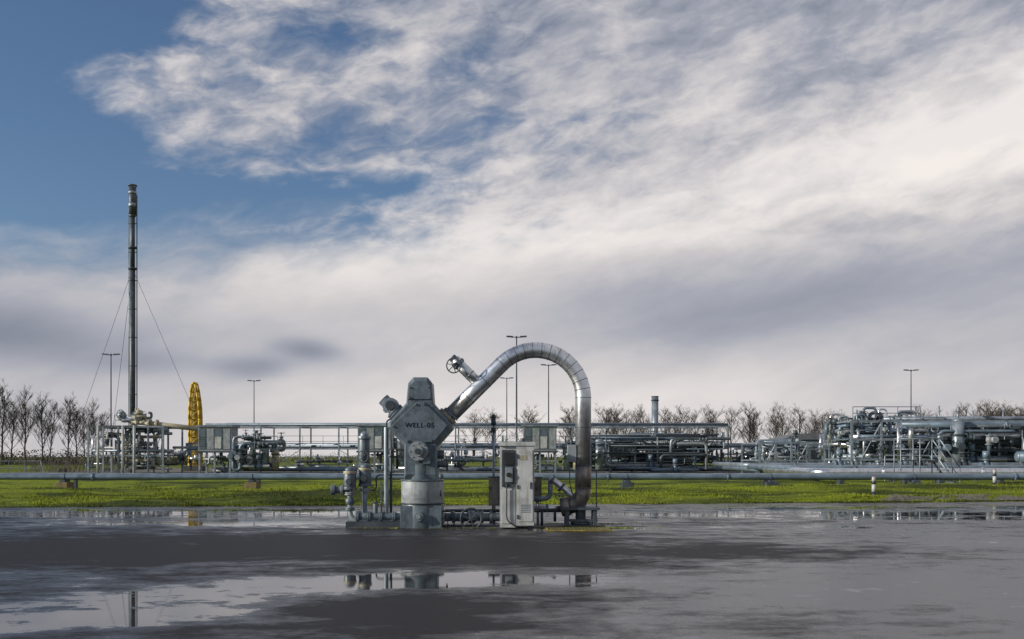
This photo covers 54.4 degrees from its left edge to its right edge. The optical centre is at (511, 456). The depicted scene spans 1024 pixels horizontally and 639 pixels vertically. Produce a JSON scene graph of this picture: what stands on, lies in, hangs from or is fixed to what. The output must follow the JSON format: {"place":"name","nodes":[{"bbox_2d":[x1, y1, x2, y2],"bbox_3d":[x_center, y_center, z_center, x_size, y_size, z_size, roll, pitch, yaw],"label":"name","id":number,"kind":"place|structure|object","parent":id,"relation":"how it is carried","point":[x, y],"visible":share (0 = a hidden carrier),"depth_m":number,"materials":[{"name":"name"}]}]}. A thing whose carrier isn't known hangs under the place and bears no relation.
{"place":"outdoors","nodes":[
{"label":"outdoors","id":0,"kind":"place"},
{"bbox_2d":[0,457,731,506],"bbox_3d":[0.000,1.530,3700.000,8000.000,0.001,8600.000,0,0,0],"label":"ground","id":1,"kind":"structure","parent":0,"point":[283,463],"depth_m":195.70,"materials":[{"name":"green plant"}]},
{"bbox_2d":[0,377,24,465],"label":"bare tree","id":2,"kind":"object","parent":1,"relation":"on","point":[4,409],"visible":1,"depth_m":167.91,"materials":[{"name":"brown plant"}]},
{"bbox_2d":[0,397,37,461],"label":"bare tree","id":3,"kind":"object","parent":1,"relation":"on","point":[12,435],"visible":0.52,"depth_m":194.97,"materials":[{"name":"brown plant"}]},
{"bbox_2d":[0,461,43,472],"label":"tubular fence","id":4,"kind":"object","parent":1,"relation":"on","point":[8,468],"visible":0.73,"depth_m":79.98,"materials":[{"name":"metal"}]},
{"bbox_2d":[8,385,39,463],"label":"bare tree","id":5,"kind":"object","parent":1,"relation":"on","point":[25,408],"visible":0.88,"depth_m":179.56,"materials":[{"name":"brown plant"}]},
{"bbox_2d":[25,392,55,462],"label":"bare tree","id":6,"kind":"object","parent":1,"relation":"on","point":[39,413],"visible":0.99,"depth_m":177.60,"materials":[{"name":"brown plant"}]},
{"bbox_2d":[39,400,64,455],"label":"bare tree","id":7,"kind":"object","parent":1,"relation":"on","point":[52,435],"visible":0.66,"depth_m":190.24,"materials":[{"name":"brown plant"}]},
{"bbox_2d":[53,391,83,464],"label":"bare tree","id":8,"kind":"object","parent":1,"relation":"on","point":[70,419],"visible":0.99,"depth_m":175.75,"materials":[{"name":"brown plant"}]},
{"bbox_2d":[59,401,89,456],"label":"bare tree","id":9,"kind":"object","parent":1,"relation":"on","point":[80,431],"visible":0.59,"depth_m":190.20,"materials":[{"name":"brown plant"}]},
{"bbox_2d":[77,407,96,462],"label":"bare tree","id":10,"kind":"object","parent":1,"relation":"on","point":[84,443],"visible":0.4,"depth_m":204.56,"materials":[{"name":"brown plant"}]},
{"bbox_2d":[80,399,106,463],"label":"bare tree","id":11,"kind":"object","parent":1,"relation":"on","point":[91,432],"visible":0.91,"depth_m":187.61,"materials":[{"name":"brown plant"}]},
{"bbox_2d":[84,408,116,446],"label":"bare tree","id":12,"kind":"object","parent":1,"relation":"on","point":[104,423],"visible":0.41,"depth_m":205.14,"materials":[{"name":"brown plant"}]},
{"bbox_2d":[11,468,758,472],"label":"plant gravel pad","id":13,"kind":"object","parent":1,"relation":"on","point":[178,470],"visible":0.11,"depth_m":91.46,"materials":[{"name":"grey gravel"}]},
{"bbox_2d":[13,456,129,471],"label":"bare shrub patch","id":14,"kind":"object","parent":13,"relation":"on","point":[68,467],"visible":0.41,"depth_m":93.87,"materials":[{"name":"brown plant"}]},
{"bbox_2d":[102,353,119,464],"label":"street lamp","id":15,"kind":"object","parent":13,"relation":"on","point":[110,393],"visible":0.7,"depth_m":102.56,"materials":[{"name":"metal"}]},
{"bbox_2d":[58,184,224,472],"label":"flare stack","id":16,"kind":"object","parent":13,"relation":"on","point":[132,213],"visible":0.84,"depth_m":90.81,"materials":[{"name":"metal"}]},
{"bbox_2d":[85,408,197,472],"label":"flare knockout platform","id":17,"kind":"structure","parent":13,"relation":"on","point":[157,427],"depth_m":87.30,"materials":[{"name":"metal"}]},
{"bbox_2d":[183,382,205,470],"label":"yellow crane jib","id":18,"kind":"object","parent":13,"relation":"on","point":[195,401],"visible":0.69,"depth_m":99.88,"materials":[{"name":"paint"}]},
{"bbox_2d":[196,425,285,472],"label":"valve skid","id":19,"kind":"object","parent":13,"relation":"on","point":[220,440],"visible":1,"depth_m":84.87,"materials":[{"name":"paint"}]},
{"bbox_2d":[205,423,754,472],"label":"pipe rack","id":20,"kind":"object","parent":13,"relation":"on","point":[338,446],"visible":0.42,"depth_m":90.95,"materials":[{"name":"metal"}]},
{"bbox_2d":[506,336,526,441],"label":"street lamp","id":21,"kind":"object","parent":13,"relation":"on","point":[516,337],"visible":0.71,"depth_m":87.40,"materials":[{"name":"metal"}]},
{"bbox_2d":[294,430,762,472],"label":"manifold pipework","id":22,"kind":"object","parent":13,"relation":"on","point":[671,455],"visible":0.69,"depth_m":88.06,"materials":[{"name":"metal"}]},
{"bbox_2d":[541,364,555,462],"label":"street lamp","id":23,"kind":"object","parent":13,"relation":"on","point":[548,365],"visible":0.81,"depth_m":114.27,"materials":[{"name":"metal"}]},
{"bbox_2d":[606,440,637,472],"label":"gas cooler","id":24,"kind":"object","parent":13,"relation":"on","point":[621,449],"visible":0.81,"depth_m":88.00,"materials":[{"name":"grey paint"}]},
{"bbox_2d":[646,396,664,471],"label":"exhaust chimney","id":25,"kind":"object","parent":13,"relation":"on","point":[654,400],"visible":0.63,"depth_m":96.69,"materials":[{"name":"metal"}]},
{"bbox_2d":[904,369,918,415],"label":"street lamp","id":26,"kind":"object","parent":13,"relation":"on","point":[911,389],"visible":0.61,"depth_m":121.22,"materials":[{"name":"metal"}]},
{"bbox_2d":[356,424,443,472],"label":"valve skid","id":27,"kind":"object","parent":1,"relation":"on","point":[375,432],"visible":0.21,"depth_m":82.90,"materials":[{"name":"paint"}]},
{"bbox_2d":[0,446,926,464],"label":"distant hedge","id":28,"kind":"object","parent":1,"relation":"on","point":[53,458],"visible":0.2,"depth_m":191.86,"materials":[{"name":"plant"}]},
{"bbox_2d":[500,377,512,440],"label":"street lamp","id":29,"kind":"object","parent":1,"relation":"on","point":[506,401],"visible":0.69,"depth_m":133.34,"materials":[{"name":"metal"}]},
{"bbox_2d":[521,425,605,472],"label":"valve skid","id":30,"kind":"object","parent":1,"relation":"on","point":[543,438],"visible":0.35,"depth_m":83.90,"materials":[{"name":"paint"}]},
{"bbox_2d":[456,398,1023,462],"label":"distant tree row","id":31,"kind":"object","parent":1,"relation":"on","point":[752,425],"visible":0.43,"depth_m":243.40,"materials":[{"name":"brown plant"}]},
{"bbox_2d":[712,450,1023,483],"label":"header pipes","id":32,"kind":"object","parent":1,"relation":"on","point":[855,465],"visible":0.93,"depth_m":56.14,"materials":[{"name":"metal"}]},
{"bbox_2d":[872,476,875,494],"bbox_3d":[12.221,1.076,33.627,0.142,0.849,0.138,0,0,0],"label":"bollard","id":33,"kind":"object","parent":1,"relation":"on","point":[874,485],"visible":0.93,"depth_m":33.57,"materials":[{"name":"white plastic"}]},
{"bbox_2d":[741,406,1023,472],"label":"process pipework","id":34,"kind":"object","parent":1,"relation":"on","point":[999,438],"visible":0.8,"depth_m":70.65,"materials":[{"name":"metal"}]},
{"bbox_2d":[894,438,960,484],"bbox_3d":[19.597,0.326,47.000,2.865,2.400,0.900,0,0,0],"label":"steel stairway","id":35,"kind":"object","parent":1,"relation":"on","point":[933,462],"visible":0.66,"depth_m":46.59,"materials":[{"name":"grey metal"}]},
{"bbox_2d":[993,469,996,484],"bbox_3d":[19.447,0.993,40.116,0.142,1.014,0.138,0,0,0],"label":"bollard","id":36,"kind":"object","parent":1,"relation":"on","point":[994,476],"visible":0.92,"depth_m":40.06,"materials":[{"name":"white plastic"}]},
{"bbox_2d":[0,501,1023,638],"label":"asphalt yard","id":37,"kind":"structure","parent":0,"point":[908,570],"depth_m":12.68,"materials":[{"name":"grey asphalt"}]},
{"bbox_2d":[330,377,560,528],"bbox_3d":[-1.363,-0.063,21.235,4.887,3.215,1.719,0,0,13],"label":"gas wellhead","id":38,"kind":"object","parent":37,"relation":"on","point":[420,427],"visible":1,"depth_m":20.90,"materials":[{"name":"grey paint"}]},
{"bbox_2d":[348,524,605,527],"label":"cellar slab","id":39,"kind":"structure","parent":37,"relation":"on","point":[550,525],"depth_m":20.89,"materials":[{"name":"concrete"}]},
{"bbox_2d":[489,414,497,523],"bbox_3d":[-0.403,0.290,21.800,0.200,2.447,0.200,0,0,0],"label":"gas detector post","id":40,"kind":"object","parent":39,"relation":"on","point":[493,424],"visible":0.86,"depth_m":21.78,"materials":[{"name":"metal"}]},
{"bbox_2d":[488,476,499,523],"bbox_3d":[-0.383,0.961,21.520,0.264,1.078,0.300,0,0,0],"label":"junction box","id":41,"kind":"object","parent":39,"relation":"on","point":[494,491],"visible":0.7,"depth_m":21.39,"materials":[{"name":"grey paint"}]},
{"bbox_2d":[446,342,600,526],"bbox_3d":[0.219,-0.464,21.233,3.290,3.955,0.733,0,0,0],"label":"insulated flow pipe","id":42,"kind":"object","parent":39,"relation":"on","point":[481,384],"visible":1,"depth_m":21.07,"materials":[{"name":"metal"}]},
{"bbox_2d":[534,477,541,524],"bbox_3d":[0.560,0.968,21.570,0.188,1.064,0.300,0,0,0],"label":"junction box","id":43,"kind":"object","parent":39,"relation":"on","point":[537,486],"visible":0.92,"depth_m":21.44,"materials":[{"name":"grey paint"}]},
{"bbox_2d":[360,522,656,528],"bbox_3d":[0.043,1.482,21.480,6.684,0.033,1.676,0,0,0],"label":"moss","id":44,"kind":"object","parent":37,"relation":"on","point":[556,527],"visible":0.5,"depth_m":20.85,"materials":[{"name":"green plant"}]},
{"bbox_2d":[499,435,534,528],"bbox_3d":[0.083,0.594,20.930,0.900,2.081,0.750,0,0,0],"label":"control cabinet","id":45,"kind":"object","parent":37,"relation":"on","point":[516,484],"visible":0.92,"depth_m":20.64,"materials":[{"name":"metal"}]},
{"bbox_2d":[546,527,612,530],"bbox_3d":[1.360,1.482,20.345,1.340,0.024,0.750,0,0,0],"label":"cellar grating","id":46,"kind":"object","parent":37,"relation":"on","point":[578,529],"visible":1,"depth_m":20.23,"materials":[{"name":"yellow paint"}]},
{"bbox_2d":[0,480,1023,507],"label":"grass","id":47,"kind":"structure","parent":0,"point":[103,493],"depth_m":35.80,"materials":[{"name":"green plant"}]},
{"bbox_2d":[0,473,1023,488],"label":"transfer pipeline","id":48,"kind":"object","parent":47,"relation":"on","point":[253,479],"visible":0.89,"depth_m":41.50,"materials":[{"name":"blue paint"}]},
{"bbox_2d":[950,412,965,462],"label":"separator vessel","id":49,"kind":"object","parent":47,"relation":"on","point":[958,444],"visible":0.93,"depth_m":68.85,"materials":[{"name":"metal"}]},
{"bbox_2d":[1014,451,1023,462],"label":"horizontal vessel","id":50,"kind":"object","parent":47,"relation":"on","point":[1018,456],"visible":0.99,"depth_m":67.28,"materials":[{"name":"grey paint"}]},
{"bbox_2d":[0,0,1023,456],"label":"sky","id":51,"kind":"structure","parent":0,"point":[809,205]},
{"bbox_2d":[772,433,826,439],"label":"roof","id":52,"kind":"structure","parent":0,"point":[810,436],"depth_m":104.70,"materials":[{"name":"grey metal"}]},
{"bbox_2d":[799,440,833,462],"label":"walls","id":53,"kind":"structure","parent":0,"point":[809,455],"depth_m":105.00,"materials":[{"name":"grey metal"}]},
{"bbox_2d":[811,450,830,459],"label":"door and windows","id":54,"kind":"structure","parent":53,"relation":"attached to","point":[813,454],"depth_m":104.97,"materials":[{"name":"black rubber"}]},
{"bbox_2d":[881,494,1023,500],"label":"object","id":55,"kind":"structure","parent":0,"point":[914,498],"depth_m":33.50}
]}

